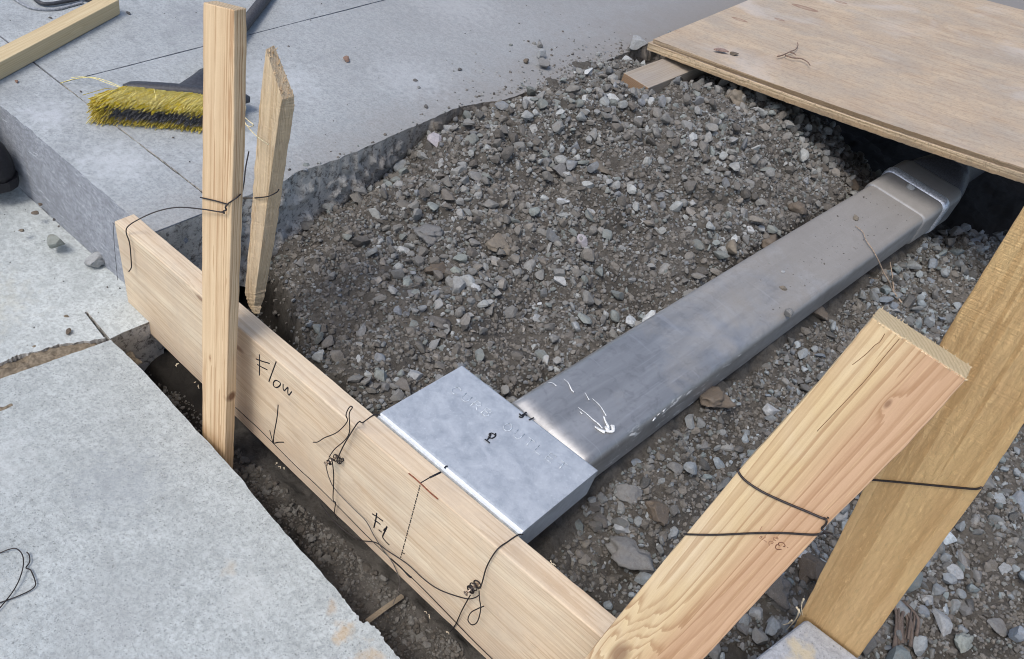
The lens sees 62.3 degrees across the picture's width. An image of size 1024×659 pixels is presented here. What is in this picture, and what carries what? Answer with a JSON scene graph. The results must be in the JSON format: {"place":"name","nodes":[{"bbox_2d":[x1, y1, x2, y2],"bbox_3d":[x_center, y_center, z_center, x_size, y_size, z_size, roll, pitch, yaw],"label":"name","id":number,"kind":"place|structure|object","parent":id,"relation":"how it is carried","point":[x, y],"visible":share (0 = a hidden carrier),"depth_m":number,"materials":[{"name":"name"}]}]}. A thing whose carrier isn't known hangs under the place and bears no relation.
{"place":"outdoors","nodes":[
{"label":"outdoors","id":0,"kind":"place"},
{"bbox_2d":[0,0,1023,348],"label":"pavement","id":1,"kind":"structure","parent":0,"point":[84,180],"depth_m":1.99,"materials":[{"name":"concrete"}]},
{"bbox_2d":[14,0,82,10],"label":"grey cord","id":2,"kind":"object","parent":1,"relation":"on","point":[49,9],"visible":1,"depth_m":1.97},
{"bbox_2d":[0,0,119,79],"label":"lying timber","id":3,"kind":"object","parent":1,"relation":"on","point":[29,48],"visible":1,"depth_m":1.86,"materials":[{"name":"wood"}]},
{"bbox_2d":[34,0,91,5],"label":"black cord","id":4,"kind":"object","parent":1,"relation":"on","point":[52,3],"visible":0.93,"depth_m":1.99,"materials":[{"name":"plastic"}]},
{"bbox_2d":[60,77,119,86],"bbox_3d":[-0.881,-0.521,1.787,0.130,0.024,0.029,11,43,-8],"label":"loose fibre","id":5,"kind":"object","parent":1,"relation":"on","point":[93,78],"visible":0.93,"depth_m":1.78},
{"bbox_2d":[3,39,201,192],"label":"joint dirt","id":6,"kind":"structure","parent":1,"relation":"on","point":[126,134],"depth_m":1.69,"materials":[{"name":"soil"}]},
{"bbox_2d":[83,0,270,133],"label":"push broom","id":7,"kind":"object","parent":1,"relation":"on","point":[163,104],"visible":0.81,"depth_m":1.74,"materials":[{"name":"yellow plastic"}]},
{"bbox_2d":[9,3,614,161],"bbox_3d":[-0.378,-1.433,2.934,1.882,0.010,3.257,36,45,19],"label":"pavement grit","id":8,"kind":"object","parent":1,"relation":"on","point":[355,47],"visible":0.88,"depth_m":2.15,"materials":[{"name":"stone"}]},
{"bbox_2d":[343,56,349,61],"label":"stone","id":9,"kind":"object","parent":1,"relation":"on","point":[346,58],"visible":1,"depth_m":2.12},
{"bbox_2d":[157,45,665,286],"bbox_3d":[-0.081,-0.474,2.243,0.086,0.280,1.892,38,46,21],"label":"broken edge","id":10,"kind":"object","parent":1,"relation":"attached to","point":[190,230],"visible":0.16,"depth_m":1.82,"materials":[{"name":"concrete"}]},
{"bbox_2d":[288,24,670,175],"bbox_3d":[-0.044,-0.683,2.261,0.243,0.021,1.549,36,45,19],"label":"spilt grit","id":11,"kind":"object","parent":1,"relation":"on","point":[597,54],"visible":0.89,"depth_m":2.34,"materials":[{"name":"gravel"}]},
{"bbox_2d":[536,49,545,57],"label":"stone","id":12,"kind":"object","parent":1,"relation":"on","point":[541,53],"visible":0.92,"depth_m":2.38,"materials":[{"name":"stone"}]},
{"bbox_2d":[538,58,549,67],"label":"stone","id":13,"kind":"object","parent":1,"relation":"on","point":[544,63],"visible":1,"depth_m":2.33,"materials":[{"name":"stone"}]},
{"bbox_2d":[630,35,646,49],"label":"stone","id":14,"kind":"object","parent":1,"relation":"on","point":[637,41],"visible":1,"depth_m":2.56,"materials":[{"name":"stone"}]},
{"bbox_2d":[144,55,1023,658],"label":"ground","id":15,"kind":"structure","parent":0,"point":[990,204],"depth_m":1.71,"materials":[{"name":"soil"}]},
{"bbox_2d":[0,187,163,370],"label":"gutter","id":16,"kind":"object","parent":15,"relation":"on","point":[82,295],"visible":0.62,"depth_m":1.64,"materials":[{"name":"concrete"}]},
{"bbox_2d":[0,141,19,193],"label":"work boot","id":17,"kind":"object","parent":16,"relation":"on","point":[9,179],"visible":1,"depth_m":1.72,"materials":[{"name":"black rubber"}]},
{"bbox_2d":[47,234,64,248],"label":"stone","id":18,"kind":"object","parent":16,"relation":"on","point":[54,241],"visible":1,"depth_m":1.69,"materials":[{"name":"stone"}]},
{"bbox_2d":[84,251,104,267],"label":"stone","id":19,"kind":"object","parent":16,"relation":"on","point":[95,259],"visible":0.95,"depth_m":1.69,"materials":[{"name":"stone"}]},
{"bbox_2d":[0,340,399,658],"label":"road slab","id":20,"kind":"structure","parent":15,"relation":"on","point":[137,521],"depth_m":1.32,"materials":[{"name":"concrete"}]},
{"bbox_2d":[0,548,35,607],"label":"loose wire","id":21,"kind":"object","parent":20,"relation":"on","point":[7,599],"visible":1,"depth_m":1.23,"materials":[{"name":"metal"}]},
{"bbox_2d":[0,315,141,410],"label":"crack dirt","id":22,"kind":"structure","parent":20,"relation":"on","point":[31,360],"depth_m":1.53,"materials":[{"name":"soil"}]},
{"bbox_2d":[202,1,246,468],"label":"wooden stake","id":23,"kind":"object","parent":15,"relation":"on","point":[224,61],"visible":0.85,"depth_m":1.22,"materials":[{"name":"brown wood"}]},
{"bbox_2d":[125,151,278,271],"bbox_3d":[-0.543,-0.150,1.377,0.268,0.373,0.200,15,42,-3],"label":"tie wire","id":24,"kind":"object","parent":23,"relation":"attached to","point":[226,205],"visible":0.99,"depth_m":1.29,"materials":[{"name":"metal"}]},
{"bbox_2d":[245,46,294,313],"bbox_3d":[-0.409,-0.224,1.413,0.053,0.507,0.054,36,45,19],"label":"wooden stake","id":25,"kind":"object","parent":15,"relation":"on","point":[276,107],"visible":1,"depth_m":1.37,"materials":[{"name":"brown wood"}]},
{"bbox_2d":[245,111,268,144],"bbox_3d":[-0.391,-0.313,1.292,0.062,0.040,0.002,36,45,19],"label":"loose fibre","id":26,"kind":"object","parent":25,"relation":"attached to","point":[252,131],"visible":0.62,"depth_m":1.30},
{"bbox_2d":[147,374,465,658],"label":"trench crumbs","id":27,"kind":"object","parent":15,"relation":"on","point":[421,638],"visible":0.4,"depth_m":1.48,"materials":[{"name":"stone"}]},
{"bbox_2d":[365,594,403,622],"bbox_3d":[-0.213,0.468,1.420,0.009,0.019,0.084,39,46,22],"label":"wood strip","id":28,"kind":"object","parent":27,"relation":"on","point":[377,613],"visible":0.93,"depth_m":1.42,"materials":[{"name":"wood"}]},
{"bbox_2d":[112,214,615,658],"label":"form board","id":29,"kind":"object","parent":15,"relation":"on","point":[428,521],"visible":0.96,"depth_m":1.35,"materials":[{"name":"brown wood"}]},
{"bbox_2d":[313,406,379,519],"bbox_3d":[-0.274,0.203,1.372,0.105,0.326,0.068,10,43,-9],"label":"tie wire","id":30,"kind":"object","parent":29,"relation":"attached to","point":[336,455],"visible":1,"depth_m":1.35,"materials":[{"name":"metal"}]},
{"bbox_2d":[326,466,399,603],"bbox_3d":[-0.241,0.334,1.404,0.030,0.134,0.217,-25,57,-37],"label":"tie wire","id":31,"kind":"object","parent":29,"relation":"attached to","point":[372,533],"visible":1,"depth_m":1.41,"materials":[{"name":"metal"}]},
{"bbox_2d":[320,504,478,599],"bbox_3d":[-0.196,0.355,1.379,0.344,0.154,0.011,38,46,21],"label":"tie wire","id":32,"kind":"object","parent":29,"relation":"attached to","point":[398,558],"visible":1,"depth_m":1.38,"materials":[{"name":"metal"}]},
{"bbox_2d":[464,583,478,595],"bbox_3d":[-0.059,0.389,1.283,0.010,0.009,0.036,36,45,19],"label":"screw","id":33,"kind":"object","parent":29,"relation":"attached to","point":[467,591],"visible":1,"depth_m":1.27,"materials":[{"name":"metal"}]},
{"bbox_2d":[450,533,522,631],"bbox_3d":[-0.038,0.400,1.309,0.042,0.248,0.088,36,45,19],"label":"tie wire","id":34,"kind":"object","parent":29,"relation":"attached to","point":[470,586],"visible":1,"depth_m":1.28,"materials":[{"name":"metal"}]},
{"bbox_2d":[380,382,389,390],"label":"stone","id":35,"kind":"object","parent":15,"relation":"on","point":[385,386],"visible":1,"depth_m":1.47,"materials":[{"name":"stone"}]},
{"bbox_2d":[403,279,411,286],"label":"stone","id":36,"kind":"object","parent":15,"relation":"on","point":[406,282],"visible":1,"depth_m":1.69,"materials":[{"name":"stone"}]},
{"bbox_2d":[407,290,414,296],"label":"stone","id":37,"kind":"object","parent":15,"relation":"on","point":[410,294],"visible":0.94,"depth_m":1.66,"materials":[{"name":"stone"}]},
{"bbox_2d":[408,370,422,379],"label":"stone","id":38,"kind":"object","parent":15,"relation":"on","point":[415,375],"visible":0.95,"depth_m":1.52,"materials":[{"name":"stone"}]},
{"bbox_2d":[413,224,443,244],"bbox_3d":[-0.175,-0.207,1.814,0.060,0.032,0.069,36,45,19],"label":"stone","id":39,"kind":"object","parent":15,"relation":"on","point":[430,234],"visible":1,"depth_m":1.80,"materials":[{"name":"stone"}]},
{"bbox_2d":[427,132,441,146],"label":"stone","id":40,"kind":"object","parent":15,"relation":"on","point":[433,138],"visible":0.85,"depth_m":2.00,"materials":[{"name":"stone"}]},
{"bbox_2d":[424,261,446,274],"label":"stone","id":41,"kind":"object","parent":15,"relation":"on","point":[441,266],"visible":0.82,"depth_m":1.75,"materials":[{"name":"stone"}]},
{"bbox_2d":[427,315,450,329],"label":"stone","id":42,"kind":"object","parent":15,"relation":"on","point":[439,322],"visible":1,"depth_m":1.62,"materials":[{"name":"stone"}]},
{"bbox_2d":[443,125,451,130],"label":"stone","id":43,"kind":"object","parent":15,"relation":"on","point":[446,127],"visible":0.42,"depth_m":2.07,"materials":[{"name":"stone"}]},
{"bbox_2d":[450,267,462,273],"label":"stone","id":44,"kind":"object","parent":15,"relation":"on","point":[455,269],"visible":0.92,"depth_m":1.75,"materials":[{"name":"stone"}]},
{"bbox_2d":[453,253,466,263],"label":"stone","id":45,"kind":"object","parent":15,"relation":"on","point":[461,257],"visible":1,"depth_m":1.76,"materials":[{"name":"stone"}]},
{"bbox_2d":[468,171,482,180],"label":"stone","id":46,"kind":"object","parent":15,"relation":"on","point":[475,176],"visible":0.93,"depth_m":1.91,"materials":[{"name":"stone"}]},
{"bbox_2d":[471,283,480,290],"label":"stone","id":47,"kind":"object","parent":15,"relation":"on","point":[473,285],"visible":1,"depth_m":1.68,"materials":[{"name":"stone"}]},
{"bbox_2d":[484,232,510,255],"bbox_3d":[-0.032,-0.177,1.810,0.057,0.038,0.066,-17,53,-32],"label":"stone","id":48,"kind":"object","parent":15,"relation":"on","point":[496,242],"visible":0.94,"depth_m":1.80,"materials":[{"name":"stone"}]},
{"bbox_2d":[523,97,535,103],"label":"stone","id":49,"kind":"object","parent":15,"relation":"on","point":[529,99],"visible":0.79,"depth_m":2.10,"materials":[{"name":"stone"}]},
{"bbox_2d":[532,314,540,321],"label":"stone","id":50,"kind":"object","parent":15,"relation":"on","point":[536,317],"visible":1,"depth_m":1.70,"materials":[{"name":"stone"}]},
{"bbox_2d":[542,157,551,165],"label":"stone","id":51,"kind":"object","parent":15,"relation":"on","point":[547,161],"visible":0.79,"depth_m":1.99,"materials":[{"name":"stone"}]},
{"bbox_2d":[551,163,566,177],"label":"clod","id":52,"kind":"object","parent":15,"relation":"on","point":[559,169],"visible":0.98,"depth_m":1.98,"materials":[{"name":"stone"}]},
{"bbox_2d":[553,276,565,285],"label":"stone","id":53,"kind":"object","parent":15,"relation":"on","point":[560,280],"visible":1,"depth_m":1.76,"materials":[{"name":"stone"}]},
{"bbox_2d":[556,198,569,204],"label":"stone","id":54,"kind":"object","parent":15,"relation":"on","point":[561,201],"visible":0.98,"depth_m":1.92,"materials":[{"name":"stone"}]},
{"bbox_2d":[576,234,587,248],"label":"stone","id":55,"kind":"object","parent":15,"relation":"on","point":[583,242],"visible":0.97,"depth_m":1.85,"materials":[{"name":"stone"}]},
{"bbox_2d":[587,501,600,511],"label":"stone","id":56,"kind":"object","parent":15,"relation":"on","point":[594,507],"visible":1,"depth_m":1.48,"materials":[{"name":"stone"}]},
{"bbox_2d":[592,512,607,528],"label":"stone","id":57,"kind":"object","parent":15,"relation":"on","point":[600,517],"visible":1,"depth_m":1.47,"materials":[{"name":"stone"}]},
{"bbox_2d":[592,157,610,174],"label":"clod","id":58,"kind":"object","parent":15,"relation":"on","point":[601,168],"visible":0.59,"depth_m":2.03,"materials":[{"name":"stone"}]},
{"bbox_2d":[613,516,629,533],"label":"stone","id":59,"kind":"object","parent":15,"relation":"on","point":[618,529],"visible":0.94,"depth_m":1.47,"materials":[{"name":"stone"}]},
{"bbox_2d":[614,483,642,504],"bbox_3d":[0.206,0.291,1.505,0.052,0.026,0.035,19,42,1],"label":"stone","id":60,"kind":"object","parent":15,"relation":"on","point":[628,493],"visible":1,"depth_m":1.50,"materials":[{"name":"stone"}]},
{"bbox_2d":[604,535,655,572],"bbox_3d":[0.201,0.389,1.452,0.096,0.041,0.070,36,45,19],"label":"stone","id":61,"kind":"object","parent":15,"relation":"on","point":[625,551],"visible":1,"depth_m":1.44,"materials":[{"name":"stone"}]},
{"bbox_2d":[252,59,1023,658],"bbox_3d":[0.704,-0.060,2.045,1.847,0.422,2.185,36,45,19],"label":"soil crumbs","id":62,"kind":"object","parent":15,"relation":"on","point":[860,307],"visible":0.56,"depth_m":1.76,"materials":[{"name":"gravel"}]},
{"bbox_2d":[645,500,669,525],"bbox_3d":[0.261,0.324,1.490,0.046,0.041,0.051,-3,46,-22],"label":"stone","id":63,"kind":"object","parent":15,"relation":"on","point":[658,512],"visible":1,"depth_m":1.48,"materials":[{"name":"stone"}]},
{"bbox_2d":[621,57,705,92],"bbox_3d":[0.761,-0.941,2.782,0.089,0.038,1.300,39,46,21],"label":"support plank","id":64,"kind":"object","parent":15,"relation":"on","point":[657,76],"visible":0.22,"depth_m":2.42,"materials":[{"name":"wood"}]},
{"bbox_2d":[647,41,1023,183],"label":"plywood sheet","id":65,"kind":"object","parent":64,"relation":"on","point":[944,152],"visible":0.12,"depth_m":2.24,"materials":[{"name":"wood"}]},
{"bbox_2d":[653,0,1023,172],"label":"plywood sheet","id":66,"kind":"object","parent":65,"relation":"on","point":[949,74],"visible":0.99,"depth_m":2.54,"materials":[{"name":"wood"}]},
{"bbox_2d":[714,48,728,51],"bbox_3d":[0.606,-0.811,2.457,0.043,0.010,0.020,16,42,-3],"label":"dead leaf","id":67,"kind":"object","parent":66,"relation":"on","point":[721,49],"visible":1,"depth_m":2.45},
{"bbox_2d":[777,42,809,64],"bbox_3d":[0.821,-0.826,2.504,0.089,0.019,0.193,14,42,-5],"label":"twig","id":68,"kind":"object","parent":66,"relation":"on","point":[794,54],"visible":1,"depth_m":2.47,"materials":[{"name":"wood"}]},
{"bbox_2d":[666,462,682,473],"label":"stone","id":69,"kind":"object","parent":15,"relation":"on","point":[674,467],"visible":1,"depth_m":1.55,"materials":[{"name":"stone"}]},
{"bbox_2d":[700,440,710,449],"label":"stone","id":70,"kind":"object","parent":15,"relation":"on","point":[705,446],"visible":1,"depth_m":1.64,"materials":[{"name":"stone"}]},
{"bbox_2d":[699,386,736,408],"bbox_3d":[0.403,0.135,1.673,0.076,0.041,0.054,2,45,-17],"label":"clod","id":71,"kind":"object","parent":15,"relation":"on","point":[715,396],"visible":0.9,"depth_m":1.66,"materials":[{"name":"stone"}]},
{"bbox_2d":[726,239,737,254],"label":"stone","id":72,"kind":"object","parent":15,"relation":"on","point":[731,246],"visible":0.97,"depth_m":1.94,"materials":[{"name":"stone"}]},
{"bbox_2d":[725,89,746,105],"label":"stone","id":73,"kind":"object","parent":15,"relation":"on","point":[733,96],"visible":0.72,"depth_m":2.39,"materials":[{"name":"stone"}]},
{"bbox_2d":[736,622,749,635],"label":"stone","id":74,"kind":"object","parent":15,"relation":"on","point":[744,630],"visible":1,"depth_m":1.41,"materials":[{"name":"stone"}]},
{"bbox_2d":[511,154,984,476],"bbox_3d":[0.769,-0.187,2.070,2.069,0.146,0.200,-28,59,-38],"label":"drain pipe","id":75,"kind":"object","parent":15,"relation":"on","point":[604,407],"visible":0.98,"depth_m":1.75,"materials":[{"name":"metal"}]},
{"bbox_2d":[377,366,597,543],"bbox_3d":[-0.044,0.205,1.384,0.314,0.072,0.195,36,45,19],"label":"curb outlet box","id":76,"kind":"object","parent":75,"relation":"attached to","point":[509,465],"visible":0.91,"depth_m":1.35,"materials":[{"name":"metal"}]},
{"bbox_2d":[784,308,793,317],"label":"stone","id":77,"kind":"object","parent":75,"relation":"on","point":[788,312],"visible":1,"depth_m":1.79,"materials":[{"name":"stone"}]},
{"bbox_2d":[703,193,909,316],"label":"dirt specks","id":78,"kind":"object","parent":75,"relation":"on","point":[837,246],"visible":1,"depth_m":2.06,"materials":[{"name":"soil"}]},
{"bbox_2d":[855,226,902,302],"bbox_3d":[0.927,-0.161,2.134,0.156,0.126,0.137,8,43,-11],"label":"dry root","id":79,"kind":"object","parent":75,"relation":"hanging from","point":[892,289],"visible":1,"depth_m":2.11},
{"bbox_2d":[906,184,915,189],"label":"stone","id":80,"kind":"object","parent":75,"relation":"on","point":[910,187],"visible":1,"depth_m":2.33,"materials":[{"name":"stone"}]},
{"bbox_2d":[746,226,754,233],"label":"stone","id":81,"kind":"object","parent":15,"relation":"on","point":[751,231],"visible":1,"depth_m":2.01,"materials":[{"name":"stone"}]},
{"bbox_2d":[749,606,762,619],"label":"stone","id":82,"kind":"object","parent":15,"relation":"on","point":[756,612],"visible":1,"depth_m":1.44,"materials":[{"name":"stone"}]},
{"bbox_2d":[758,225,764,231],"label":"stone","id":83,"kind":"object","parent":15,"relation":"on","point":[761,228],"visible":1,"depth_m":2.03,"materials":[{"name":"stone"}]},
{"bbox_2d":[761,234,777,247],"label":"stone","id":84,"kind":"object","parent":15,"relation":"on","point":[769,241],"visible":0.54,"depth_m":2.03,"materials":[{"name":"stone"}]},
{"bbox_2d":[762,403,778,415],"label":"stone","id":85,"kind":"object","parent":15,"relation":"on","point":[768,409],"visible":1,"depth_m":1.72,"materials":[{"name":"stone"}]},
{"bbox_2d":[767,615,780,630],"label":"stone","id":86,"kind":"object","parent":15,"relation":"on","point":[778,623],"visible":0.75,"depth_m":1.43,"materials":[{"name":"stone"}]},
{"bbox_2d":[584,307,971,658],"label":"wooden stake","id":87,"kind":"object","parent":15,"relation":"on","point":[863,412],"visible":1,"depth_m":0.81,"materials":[{"name":"wood"}]},
{"bbox_2d":[683,468,983,535],"bbox_3d":[0.336,0.191,0.893,0.267,0.146,0.098,-6,48,-25],"label":"tie wire","id":88,"kind":"object","parent":87,"relation":"attached to","point":[809,512],"visible":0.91,"depth_m":0.84,"materials":[{"name":"metal"}]},
{"bbox_2d":[765,575,791,609],"bbox_3d":[0.449,0.437,1.449,0.079,0.044,0.054,36,45,19],"label":"stone","id":89,"kind":"object","parent":15,"relation":"on","point":[778,591],"visible":0.59,"depth_m":1.43,"materials":[{"name":"stone"}]},
{"bbox_2d":[787,201,807,214],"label":"clod","id":90,"kind":"object","parent":15,"relation":"on","point":[799,207],"visible":1,"depth_m":2.12,"materials":[{"name":"stone"}]},
{"bbox_2d":[756,621,857,658],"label":"kerb end","id":91,"kind":"structure","parent":15,"relation":"on","point":[806,640],"depth_m":1.23,"materials":[{"name":"concrete"}]},
{"bbox_2d":[798,552,825,583],"bbox_3d":[0.519,0.417,1.480,0.048,0.052,0.073,-17,52,-32],"label":"clod","id":92,"kind":"object","parent":15,"relation":"on","point":[810,567],"visible":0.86,"depth_m":1.47,"materials":[{"name":"stone"}]},
{"bbox_2d":[811,306,828,320],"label":"stone","id":93,"kind":"object","parent":15,"relation":"on","point":[820,313],"visible":0.6,"depth_m":2.00,"materials":[{"name":"stone"}]},
{"bbox_2d":[835,511,847,520],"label":"stone","id":94,"kind":"object","parent":15,"relation":"on","point":[840,516],"visible":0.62,"depth_m":1.59,"materials":[{"name":"stone"}]},
{"bbox_2d":[849,175,859,190],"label":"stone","id":95,"kind":"object","parent":15,"relation":"on","point":[856,186],"visible":0.52,"depth_m":2.44,"materials":[{"name":"stone"}]},
{"bbox_2d":[885,303,900,312],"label":"stone","id":96,"kind":"object","parent":15,"relation":"on","point":[894,310],"visible":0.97,"depth_m":2.12,"materials":[{"name":"stone"}]},
{"bbox_2d":[892,600,919,647],"bbox_3d":[0.675,0.508,1.459,0.047,0.030,0.099,18,42,0],"label":"old root","id":97,"kind":"object","parent":15,"relation":"on","point":[909,634],"visible":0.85,"depth_m":1.45,"materials":[{"name":"brown wood"}]},
{"bbox_2d":[793,207,1023,657],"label":"wooden stake","id":98,"kind":"object","parent":15,"relation":"on","point":[892,537],"visible":0.8,"depth_m":0.90,"materials":[{"name":"wood"}]},
{"bbox_2d":[783,598,804,629],"bbox_3d":[0.427,0.431,1.278,0.037,0.117,0.014,-15,52,-31],"label":"wood splinter","id":99,"kind":"object","parent":98,"relation":"hanging from","point":[798,610],"visible":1,"depth_m":1.27,"materials":[{"name":"wood"}]},
{"bbox_2d":[922,595,932,604],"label":"stone","id":100,"kind":"object","parent":15,"relation":"on","point":[929,598],"visible":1,"depth_m":1.49,"materials":[{"name":"stone"}]},
{"bbox_2d":[932,608,952,636],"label":"stone","id":101,"kind":"object","parent":15,"relation":"on","point":[944,623],"visible":1,"depth_m":1.47,"materials":[{"name":"stone"}]},
{"bbox_2d":[947,564,963,578],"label":"stone","id":102,"kind":"object","parent":15,"relation":"on","point":[952,568],"visible":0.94,"depth_m":1.53,"materials":[{"name":"stone"}]},
{"bbox_2d":[949,226,964,235],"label":"stone","id":103,"kind":"object","parent":15,"relation":"on","point":[959,230],"visible":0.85,"depth_m":2.59,"materials":[{"name":"stone"}]},
{"bbox_2d":[957,549,968,569],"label":"stone","id":104,"kind":"object","parent":15,"relation":"on","point":[961,559],"visible":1,"depth_m":1.58,"materials":[{"name":"stone"}]},
{"bbox_2d":[954,632,973,652],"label":"stone","id":105,"kind":"object","parent":15,"relation":"on","point":[963,641],"visible":1,"depth_m":1.45,"materials":[{"name":"stone"}]},
{"bbox_2d":[959,599,971,616],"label":"stone","id":106,"kind":"object","parent":15,"relation":"on","point":[965,609],"visible":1,"depth_m":1.51,"materials":[{"name":"stone"}]},
{"bbox_2d":[972,570,981,582],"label":"stone","id":107,"kind":"object","parent":15,"relation":"on","point":[977,575],"visible":1,"depth_m":1.56,"materials":[{"name":"stone"}]},
{"bbox_2d":[987,618,1007,636],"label":"stone","id":108,"kind":"object","parent":15,"relation":"on","point":[998,625],"visible":1,"depth_m":1.49,"materials":[{"name":"stone"}]},
{"bbox_2d":[998,562,1011,574],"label":"stone","id":109,"kind":"object","parent":15,"relation":"on","point":[1003,567],"visible":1,"depth_m":1.57,"materials":[{"name":"stone"}]}
]}

